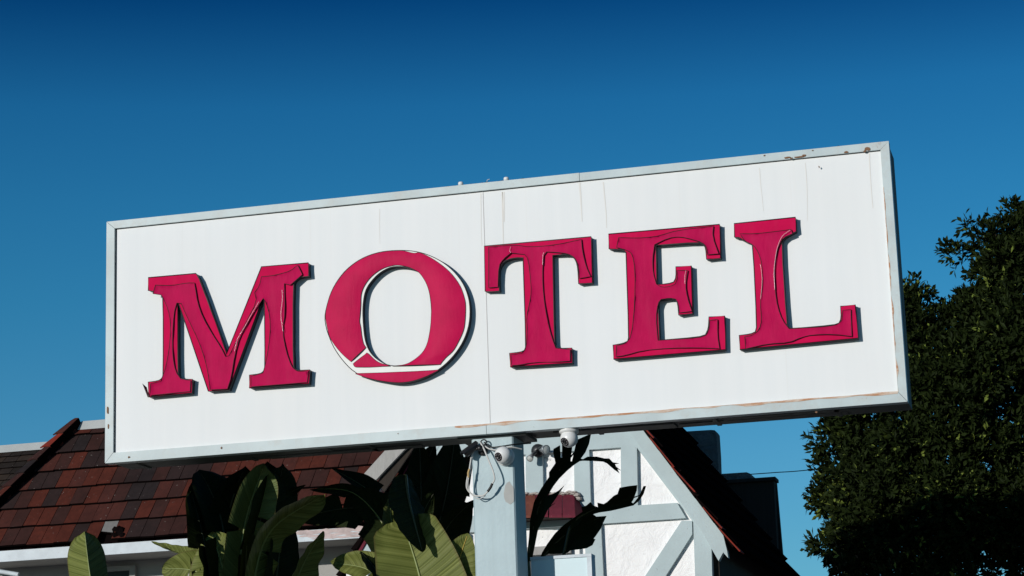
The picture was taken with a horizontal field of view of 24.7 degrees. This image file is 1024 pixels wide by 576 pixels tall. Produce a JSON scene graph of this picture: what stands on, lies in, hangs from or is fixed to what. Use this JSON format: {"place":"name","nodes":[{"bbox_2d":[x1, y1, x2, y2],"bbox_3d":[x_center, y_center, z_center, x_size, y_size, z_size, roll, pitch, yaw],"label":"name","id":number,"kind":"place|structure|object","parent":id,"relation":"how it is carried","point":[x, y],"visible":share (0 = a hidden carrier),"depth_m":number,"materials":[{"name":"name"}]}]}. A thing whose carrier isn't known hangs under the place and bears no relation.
{"place":"outdoors","nodes":[
{"label":"outdoors","id":0,"kind":"place"},
{"bbox_2d":[0,442,45,489],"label":"neighbouring house","id":1,"kind":"structure","parent":0,"point":[14,458],"depth_m":27.45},
{"bbox_2d":[0,0,1023,575],"label":"sky","id":2,"kind":"structure","parent":0,"point":[111,110],"materials":[{"name":"blue"}]},
{"label":"planting bed","id":3,"kind":"structure","parent":0,"visible":0},
{"bbox_2d":[67,461,325,575],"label":"bird of paradise plant","id":4,"kind":"object","parent":3,"relation":"in","point":[245,521],"visible":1,"depth_m":13.26,"materials":[{"name":"green plant"}]},
{"bbox_2d":[305,445,475,575],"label":"bird of paradise plant","id":5,"kind":"object","parent":3,"relation":"in","point":[417,518],"visible":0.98,"depth_m":13.40,"materials":[{"name":"green plant"}]},
{"bbox_2d":[527,435,645,575],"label":"bird of paradise plant","id":6,"kind":"object","parent":3,"relation":"in","point":[581,530],"visible":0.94,"depth_m":15.02,"materials":[{"name":"black plant"}]},
{"label":"ground","id":7,"kind":"structure","parent":0,"visible":0},
{"bbox_2d":[0,418,799,575],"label":"motel building","id":8,"kind":"structure","parent":7,"relation":"on","point":[693,511],"depth_m":22.18,"materials":[{"name":"paint"}]},
{"bbox_2d":[107,565,136,575],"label":"window","id":9,"kind":"structure","parent":8,"relation":"in","point":[127,570],"depth_m":22.71,"materials":[{"name":"grey glass"}]},
{"bbox_2d":[526,444,549,461],"bbox_3d":[0.240,1.451,20.645,0.214,0.172,0.167,-5,-14,14],"label":"floodlight","id":10,"kind":"object","parent":8,"relation":"attached to","point":[538,450],"visible":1,"depth_m":20.62,"materials":[{"name":"white plastic"}]},
{"bbox_2d":[527,546,580,567],"bbox_3d":[0.219,2.504,20.500,0.777,0.456,0.101,-5,-14,14],"label":"window","id":11,"kind":"structure","parent":8,"relation":"in","point":[538,551],"depth_m":20.49,"materials":[{"name":"white glass"}]},
{"bbox_2d":[751,442,996,474],"bbox_3d":[4.827,1.893,27.430,4.660,0.743,0.068,4,-14,-24],"label":"overhead wire","id":12,"kind":"object","parent":8,"relation":"on","point":[785,471],"visible":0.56,"depth_m":26.60,"materials":[{"name":"black"}]},
{"bbox_2d":[105,141,911,575],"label":"motel sign","id":13,"kind":"object","parent":7,"relation":"on","point":[701,293],"visible":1,"depth_m":12.67,"materials":[{"name":"grey metal"}]},
{"bbox_2d":[460,439,487,456],"bbox_3d":[-0.205,0.862,12.571,0.155,0.097,0.069,0,-13,-9],"label":"bullet camera","id":14,"kind":"object","parent":13,"relation":"attached to","point":[471,448],"visible":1,"depth_m":12.55,"materials":[{"name":"black plastic"}]},
{"bbox_2d":[466,442,530,498],"bbox_3d":[-0.053,0.974,12.548,0.379,0.319,0.117,2,-14,-18],"label":"camera cable","id":15,"kind":"object","parent":13,"relation":"attached to","point":[469,471],"visible":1,"depth_m":12.53,"materials":[{"name":"white plastic"}]},
{"bbox_2d":[494,446,514,465],"bbox_3d":[-0.047,0.895,12.514,0.103,0.103,0.099,-5,-14,14],"label":"security camera","id":16,"kind":"object","parent":13,"relation":"attached to","point":[504,455],"visible":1,"depth_m":12.49,"materials":[{"name":"white plastic"}]},
{"bbox_2d":[530,553,595,575],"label":"panel box","id":17,"kind":"object","parent":13,"relation":"attached to","point":[574,565],"visible":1,"depth_m":12.65,"materials":[{"name":"white metal"}]},
{"bbox_2d":[559,428,578,446],"bbox_3d":[0.306,0.801,12.492,0.105,0.104,0.107,-5,-14,14],"label":"security camera","id":18,"kind":"object","parent":13,"relation":"attached to","point":[568,437],"visible":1,"depth_m":12.45,"materials":[{"name":"white plastic"}]},
{"bbox_2d":[799,194,1023,575],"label":"tree","id":19,"kind":"object","parent":7,"relation":"on","point":[892,494],"visible":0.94,"depth_m":17.62,"materials":[{"name":"green plant"}]}
]}

